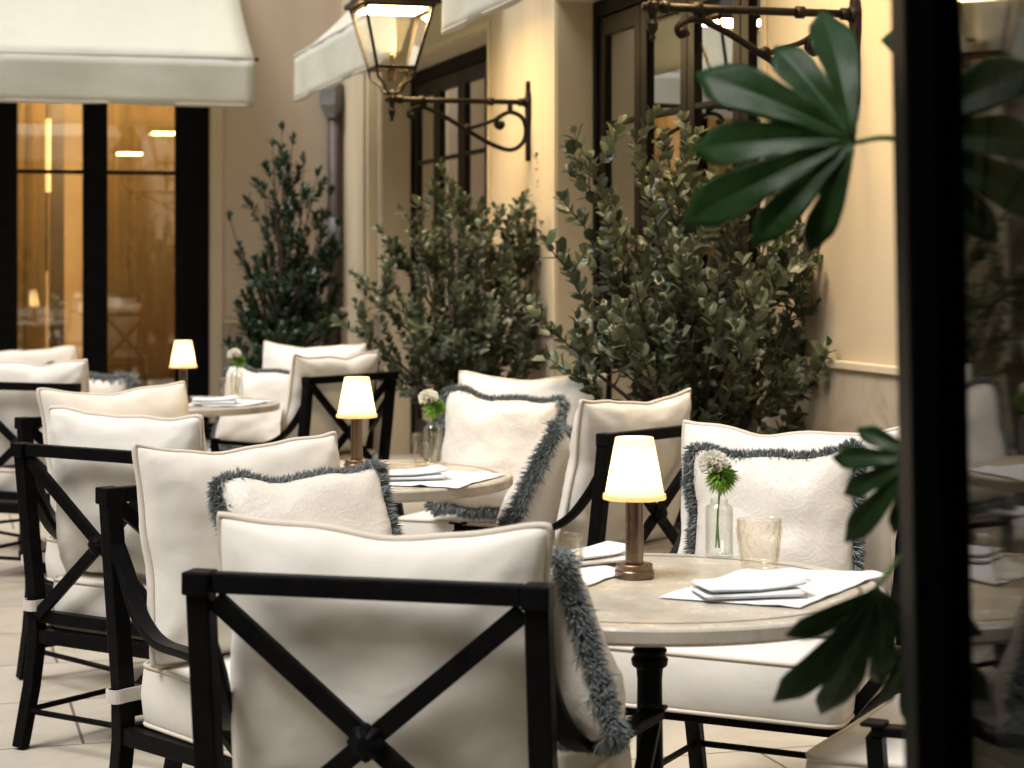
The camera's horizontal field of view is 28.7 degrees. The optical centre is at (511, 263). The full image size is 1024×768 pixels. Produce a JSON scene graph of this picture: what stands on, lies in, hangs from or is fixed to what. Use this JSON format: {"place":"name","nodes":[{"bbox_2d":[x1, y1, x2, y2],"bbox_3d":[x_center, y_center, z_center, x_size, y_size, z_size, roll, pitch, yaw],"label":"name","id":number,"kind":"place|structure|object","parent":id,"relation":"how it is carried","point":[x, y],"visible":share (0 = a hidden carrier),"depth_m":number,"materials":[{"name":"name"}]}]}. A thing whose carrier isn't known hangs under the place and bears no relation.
{"place":"outdoors","nodes":[
{"label":"outdoors","id":0,"kind":"place"},
{"bbox_2d":[0,438,826,767],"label":"floor","id":1,"kind":"structure","parent":0,"point":[54,742],"depth_m":5.89,"materials":[{"name":"beige tile"}]},
{"bbox_2d":[0,345,77,556],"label":"armchair","id":2,"kind":"object","parent":1,"relation":"on","point":[55,354],"visible":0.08,"depth_m":9.72,"materials":[{"name":"white fabric"}]},
{"bbox_2d":[0,359,89,560],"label":"armchair","id":3,"kind":"object","parent":1,"relation":"on","point":[21,382],"visible":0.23,"depth_m":8.54,"materials":[{"name":"white fabric"}]},
{"bbox_2d":[43,360,139,393],"bbox_3d":[-1.839,0.676,8.734,0.486,0.487,0.185,6,14,19],"label":"throw pillow","id":4,"kind":"object","parent":3,"relation":"on","point":[100,383],"visible":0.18,"depth_m":8.62,"materials":[{"name":"white fabric"}]},
{"bbox_2d":[14,381,188,679],"bbox_3d":[-1.168,0.880,6.518,0.799,0.958,0.694,0,0,-45],"label":"armchair","id":5,"kind":"object","parent":1,"relation":"on","point":[169,400],"visible":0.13,"depth_m":6.54,"materials":[{"name":"white fabric"}]},
{"bbox_2d":[10,405,206,767],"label":"armchair","id":6,"kind":"object","parent":1,"relation":"on","point":[88,452],"visible":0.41,"depth_m":5.57,"materials":[{"name":"black metal"}]},
{"bbox_2d":[46,0,341,422],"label":"back wall","id":7,"kind":"structure","parent":1,"relation":"on","point":[280,33],"depth_m":15.60,"materials":[{"name":"paint"}]},
{"bbox_2d":[18,103,45,349],"bbox_3d":[-3.950,-0.125,15.963,0.443,2.930,0.111,0,0,-16],"label":"curtain","id":8,"kind":"object","parent":7,"relation":"hanging from","point":[31,235],"visible":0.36,"depth_m":16.02,"materials":[{"name":"orange fabric"}]},
{"bbox_2d":[46,103,50,270],"bbox_3d":[-3.826,-0.740,16.433,0.068,1.600,0.100,0,0,-16],"label":"wall sconce","id":9,"kind":"object","parent":7,"relation":"attached to","point":[48,153],"depth_m":16.40,"materials":[{"name":"yellow"}]},
{"bbox_2d":[0,102,208,438],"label":"window wall","id":10,"kind":"structure","parent":7,"relation":"attached to","point":[190,172],"depth_m":15.25,"materials":[{"name":"black metal"}]},
{"bbox_2d":[0,0,258,106],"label":"awning","id":11,"kind":"object","parent":7,"relation":"attached to","point":[191,53],"visible":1,"depth_m":14.42,"materials":[{"name":"fabric"}]},
{"bbox_2d":[108,103,173,386],"bbox_3d":[-2.872,-0.125,15.932,0.932,2.930,0.147,0,0,-18],"label":"curtain","id":12,"kind":"object","parent":7,"relation":"hanging from","point":[141,274],"visible":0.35,"depth_m":15.89,"materials":[{"name":"orange fabric"}]},
{"bbox_2d":[319,83,343,345],"bbox_3d":[-1.400,-0.035,15.627,0.148,2.750,0.156,0,0,29],"label":"downpipe","id":13,"kind":"object","parent":7,"relation":"attached to","point":[332,103],"visible":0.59,"depth_m":15.60,"materials":[{"name":"grey metal"}]},
{"bbox_2d":[95,431,339,767],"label":"armchair","id":14,"kind":"object","parent":1,"relation":"on","point":[169,521],"visible":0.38,"depth_m":4.43,"materials":[{"name":"white fabric"}]},
{"bbox_2d":[205,456,403,535],"bbox_3d":[-0.416,0.623,4.273,0.434,0.437,0.168,-3,-29,-26],"label":"throw pillow","id":15,"kind":"object","parent":14,"relation":"on","point":[359,497],"visible":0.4,"depth_m":4.29,"materials":[{"name":"white fabric"}]},
{"bbox_2d":[188,396,279,416],"bbox_3d":[-1.490,0.989,8.950,0.900,0.739,0.900,0,0,-29],"label":"round table","id":16,"kind":"object","parent":1,"relation":"on","point":[217,411],"visible":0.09,"depth_m":8.67,"materials":[{"name":"beige stone"}]},
{"bbox_2d":[169,340,196,402],"bbox_3d":[-1.471,0.480,8.950,0.126,0.277,0.126,0,0,0],"label":"table lamp","id":17,"kind":"object","parent":16,"relation":"on","point":[183,358],"visible":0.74,"depth_m":8.91,"materials":[{"name":"white fabric"}]},
{"bbox_2d":[189,399,271,406],"bbox_3d":[-1.253,0.614,8.861,0.269,0.006,0.418,0,0,17],"label":"placemat","id":18,"kind":"object","parent":16,"relation":"on","point":[239,403],"visible":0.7,"depth_m":8.77,"materials":[{"name":"fabric"}]},
{"bbox_2d":[191,395,238,403],"bbox_3d":[-1.305,0.596,8.810,0.212,0.032,0.131,0,0,-6],"label":"napkin","id":19,"kind":"object","parent":18,"relation":"on","point":[226,400],"visible":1,"depth_m":8.76,"materials":[{"name":"fabric"}]},
{"bbox_3d":[-1.285,0.557,9.337,0.059,0.123,0.059,0,0,0],"label":"vase","id":20,"kind":"object","parent":16,"relation":"on","visible":0},
{"bbox_2d":[227,348,245,391],"bbox_3d":[-1.284,0.495,9.336,0.093,0.210,0.086,0,0,2],"label":"carnation","id":21,"kind":"object","parent":20,"relation":"in","point":[237,357],"visible":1,"depth_m":9.32,"materials":[{"name":"white plant"}]},
{"bbox_2d":[220,119,348,369],"bbox_3d":[-1.582,0.168,14.042,0.968,2.380,0.826,0,0,0],"label":"laurel shrub","id":22,"kind":"object","parent":1,"relation":"on","point":[293,297],"visible":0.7,"depth_m":14.01,"materials":[{"name":"green plant"}]},
{"bbox_2d":[205,340,376,455],"bbox_3d":[-1.094,0.878,10.048,0.799,0.963,0.694,0,0,20],"label":"armchair","id":23,"kind":"object","parent":1,"relation":"on","point":[276,356],"visible":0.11,"depth_m":10.21,"materials":[{"name":"white fabric"}]},
{"bbox_2d":[207,350,398,459],"bbox_3d":[-0.991,0.879,9.321,0.694,0.959,0.799,0,0,37],"label":"armchair","id":24,"kind":"object","parent":1,"relation":"on","point":[313,394],"visible":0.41,"depth_m":9.08,"materials":[{"name":"white fabric"}]},
{"bbox_2d":[206,362,289,451],"bbox_3d":[-1.230,0.720,9.744,0.483,0.486,0.187,4,-13,18],"label":"throw pillow","id":25,"kind":"object","parent":24,"relation":"on","point":[267,383],"visible":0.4,"depth_m":9.70,"materials":[{"name":"white fabric"}]},
{"bbox_2d":[181,511,667,767],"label":"armchair","id":26,"kind":"object","parent":1,"relation":"on","point":[351,648],"visible":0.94,"depth_m":3.24,"materials":[{"name":"white fabric"}]},
{"bbox_2d":[550,544,636,758],"bbox_3d":[0.084,0.663,3.421,0.138,0.365,0.365,-15,-7,-19],"label":"throw pillow","id":27,"kind":"object","parent":26,"relation":"on","point":[590,680],"visible":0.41,"depth_m":3.28,"materials":[{"name":"grey fabric"}]},
{"bbox_2d":[340,460,512,502],"bbox_3d":[-0.447,0.989,5.890,0.900,0.739,0.900,0,0,38],"label":"round table","id":28,"kind":"object","parent":1,"relation":"on","point":[415,493],"visible":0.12,"depth_m":5.64,"materials":[{"name":"beige stone"}]},
{"bbox_2d":[336,376,377,468],"bbox_3d":[-0.469,0.480,6.050,0.126,0.277,0.126,0,0,0],"label":"table lamp","id":29,"kind":"object","parent":28,"relation":"on","point":[356,405],"visible":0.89,"depth_m":6.02,"materials":[{"name":"white fabric"}]},
{"bbox_2d":[389,470,506,488],"bbox_3d":[-0.184,0.616,5.754,0.266,0.009,0.434,0,0,16],"label":"placemat","id":30,"kind":"object","parent":28,"relation":"on","point":[456,479],"visible":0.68,"depth_m":5.69,"materials":[{"name":"fabric"}]},
{"bbox_2d":[388,465,448,480],"bbox_3d":[-0.287,0.596,5.724,0.212,0.033,0.131,0,0,-11],"label":"napkin","id":31,"kind":"object","parent":30,"relation":"on","point":[433,472],"visible":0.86,"depth_m":5.68,"materials":[{"name":"fabric"}]},
{"bbox_3d":[-0.249,0.557,6.275,0.059,0.123,0.059,0,0,0],"label":"vase","id":32,"kind":"object","parent":28,"relation":"on","visible":0},
{"bbox_2d":[418,388,446,454],"bbox_3d":[-0.249,0.495,6.274,0.093,0.210,0.086,0,0,42],"label":"carnation","id":33,"kind":"object","parent":32,"relation":"in","point":[431,400],"visible":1,"depth_m":6.26,"materials":[{"name":"white plant"}]},
{"bbox_2d":[330,152,571,460],"bbox_3d":[-0.237,0.377,10.603,1.266,1.963,0.940,0,0,-24],"label":"feijoa shrub","id":34,"kind":"object","parent":1,"relation":"on","point":[448,350],"visible":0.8,"depth_m":10.56,"materials":[{"name":"green plant"}]},
{"bbox_2d":[393,370,620,534],"bbox_3d":[-0.004,0.879,7.198,0.799,0.960,0.694,0,0,20],"label":"armchair","id":35,"kind":"object","parent":1,"relation":"on","point":[421,522],"visible":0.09,"depth_m":7.30,"materials":[{"name":"white fabric"}]},
{"bbox_2d":[422,383,571,521],"bbox_3d":[-0.051,0.661,6.894,0.483,0.486,0.187,4,-13,14],"label":"throw pillow","id":36,"kind":"object","parent":35,"relation":"on","point":[503,432],"visible":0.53,"depth_m":6.86,"materials":[{"name":"white fabric"}]},
{"bbox_2d":[449,388,723,552],"bbox_3d":[0.212,0.878,6.350,0.694,0.962,0.799,0,0,39],"label":"armchair","id":37,"kind":"object","parent":1,"relation":"on","point":[588,515],"visible":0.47,"depth_m":6.06,"materials":[{"name":"white fabric"}]},
{"bbox_2d":[496,414,572,537],"bbox_3d":[0.121,0.710,6.347,0.184,0.487,0.486,28,4,22],"label":"throw pillow","id":38,"kind":"object","parent":37,"relation":"on","point":[534,493],"visible":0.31,"depth_m":6.16,"materials":[{"name":"white fabric"}]},
{"bbox_2d":[340,0,897,639],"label":"facade wall","id":39,"kind":"structure","parent":1,"relation":"on","point":[544,48],"depth_m":10.38,"materials":[{"name":"paint"}]},
{"bbox_2d":[293,0,441,102],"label":"awning","id":40,"kind":"object","parent":39,"relation":"attached to","point":[332,57],"visible":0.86,"depth_m":12.59,"materials":[{"name":"fabric"}]},
{"bbox_2d":[344,0,530,160],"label":"wall lantern","id":41,"kind":"object","parent":39,"relation":"attached to","point":[421,11],"depth_m":10.66,"materials":[{"name":"metal"}]},
{"bbox_2d":[410,45,486,453],"bbox_3d":[-0.328,-0.003,12.999,0.110,2.706,2.752,0,0,-16],"label":"french door","id":42,"kind":"structure","parent":39,"relation":"attached to","point":[434,138],"depth_m":13.45,"materials":[{"name":"black wood"}]},
{"bbox_2d":[414,78,436,453],"bbox_3d":[-0.586,0.038,13.947,0.046,2.605,0.647,0,0,-16],"label":"door leaf","id":43,"kind":"structure","parent":42,"relation":"in","point":[425,124],"depth_m":14.01,"materials":[{"name":"black glass"}]},
{"bbox_2d":[437,70,460,432],"bbox_3d":[-0.401,0.038,13.319,0.046,2.605,0.647,0,0,-16],"label":"door leaf","id":44,"kind":"structure","parent":42,"relation":"in","point":[448,86],"depth_m":13.34,"materials":[{"name":"black glass"}]},
{"bbox_2d":[461,60,486,343],"bbox_3d":[-0.216,0.038,12.691,0.046,2.605,0.647,0,0,-16],"label":"door leaf","id":45,"kind":"structure","parent":42,"relation":"in","point":[473,78],"depth_m":12.75,"materials":[{"name":"black glass"}]},
{"bbox_2d":[441,0,521,33],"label":"awning","id":46,"kind":"object","parent":39,"relation":"attached to","point":[457,15],"visible":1,"depth_m":9.50,"materials":[{"name":"fabric"}]},
{"bbox_2d":[593,0,759,431],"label":"door frame","id":47,"kind":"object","parent":39,"relation":"attached to","point":[636,71],"depth_m":9.62,"materials":[{"name":"black wood"}]},
{"bbox_2d":[599,4,640,400],"bbox_3d":[0.557,0.038,10.036,0.046,2.605,0.617,0,0,-16],"label":"door leaf","id":48,"kind":"structure","parent":47,"relation":"in","point":[620,32],"depth_m":10.05,"materials":[{"name":"black glass"}]},
{"bbox_2d":[641,0,686,401],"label":"door leaf","id":49,"kind":"structure","parent":47,"relation":"in","point":[664,59],"depth_m":9.48,"materials":[{"name":"black glass"}]},
{"bbox_2d":[687,0,740,390],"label":"door leaf","id":50,"kind":"structure","parent":47,"relation":"in","point":[707,48],"depth_m":8.90,"materials":[{"name":"black glass"}]},
{"bbox_2d":[741,0,759,431],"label":"door leaf","id":51,"kind":"structure","parent":47,"relation":"in","point":[750,24],"depth_m":8.45,"materials":[{"name":"glass"}]},
{"bbox_2d":[641,0,860,100],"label":"wall lantern","id":52,"kind":"object","parent":39,"relation":"attached to","point":[851,14],"depth_m":6.87,"materials":[{"name":"metal"}]},
{"bbox_2d":[518,104,836,538],"bbox_3d":[0.661,0.378,7.284,1.290,1.961,0.983,0,0,0],"label":"feijoa shrub","id":53,"kind":"object","parent":1,"relation":"on","point":[631,341],"visible":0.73,"depth_m":7.20,"materials":[{"name":"green plant"}]},
{"bbox_2d":[587,553,885,767],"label":"round table","id":54,"kind":"object","parent":1,"relation":"on","point":[645,621],"visible":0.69,"depth_m":3.63,"materials":[{"name":"stone"}]},
{"bbox_2d":[576,564,615,585],"bbox_3d":[0.128,0.614,3.996,0.187,0.006,0.368,0,0,19],"label":"placemat","id":55,"kind":"object","parent":54,"relation":"on","point":[594,573],"visible":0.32,"depth_m":3.99,"materials":[{"name":"fabric"}]},
{"bbox_2d":[570,541,624,565],"bbox_3d":[0.165,0.596,4.127,0.167,0.033,0.112,0,0,-29],"label":"napkin","id":56,"kind":"object","parent":55,"relation":"on","point":[606,552],"visible":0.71,"depth_m":4.11,"materials":[{"name":"fabric"}]},
{"bbox_2d":[603,436,665,579],"bbox_3d":[0.242,0.480,3.950,0.126,0.277,0.126,0,0,0],"label":"table lamp","id":57,"kind":"object","parent":54,"relation":"on","point":[634,482],"visible":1,"depth_m":3.92,"materials":[{"name":"white fabric"}]},
{"bbox_2d":[659,567,882,607],"bbox_3d":[0.513,0.618,3.850,0.270,0.011,0.502,0,0,30],"label":"placemat","id":58,"kind":"object","parent":54,"relation":"on","point":[821,584],"visible":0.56,"depth_m":3.83,"materials":[{"name":"fabric"}]},
{"bbox_2d":[689,571,810,599],"bbox_3d":[0.442,0.596,3.721,0.211,0.033,0.131,0,0,-10],"label":"napkin","id":59,"kind":"object","parent":58,"relation":"on","point":[780,584],"visible":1,"depth_m":3.69,"materials":[{"name":"fabric"}]},
{"bbox_3d":[0.438,0.557,4.223,0.059,0.123,0.059,0,0,0],"label":"vase","id":60,"kind":"object","parent":54,"relation":"on","visible":0},
{"bbox_2d":[697,449,740,547],"bbox_3d":[0.437,0.495,4.222,0.093,0.210,0.086,0,0,37],"label":"carnation","id":61,"kind":"object","parent":60,"relation":"in","point":[716,464],"visible":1,"depth_m":4.21,"materials":[{"name":"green plant"}]},
{"bbox_2d":[608,420,900,767],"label":"armchair","id":62,"kind":"object","parent":1,"relation":"on","point":[734,686],"visible":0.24,"depth_m":4.57,"materials":[{"name":"white fabric"}]},
{"bbox_2d":[679,436,867,570],"bbox_3d":[0.626,0.644,4.780,0.467,0.467,0.177,-2,-14,14],"label":"throw pillow","id":63,"kind":"object","parent":62,"relation":"on","point":[795,506],"visible":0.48,"depth_m":4.73,"materials":[{"name":"white fabric"}]},
{"bbox_2d":[679,9,902,716],"bbox_3d":[0.498,0.499,2.318,0.605,1.719,0.395,0,0,0],"label":"fatsia plant","id":64,"kind":"object","parent":1,"relation":"on","point":[803,142],"visible":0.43,"depth_m":2.29,"materials":[{"name":"green plant"}]},
{"bbox_2d":[805,694,903,767],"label":"armchair","id":65,"kind":"object","parent":1,"relation":"on","point":[873,738],"visible":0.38,"depth_m":3.60,"materials":[{"name":"white fabric"}]},
{"bbox_2d":[891,0,1023,767],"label":"glass door","id":66,"kind":"structure","parent":1,"relation":"on","point":[958,105],"depth_m":1.69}
]}

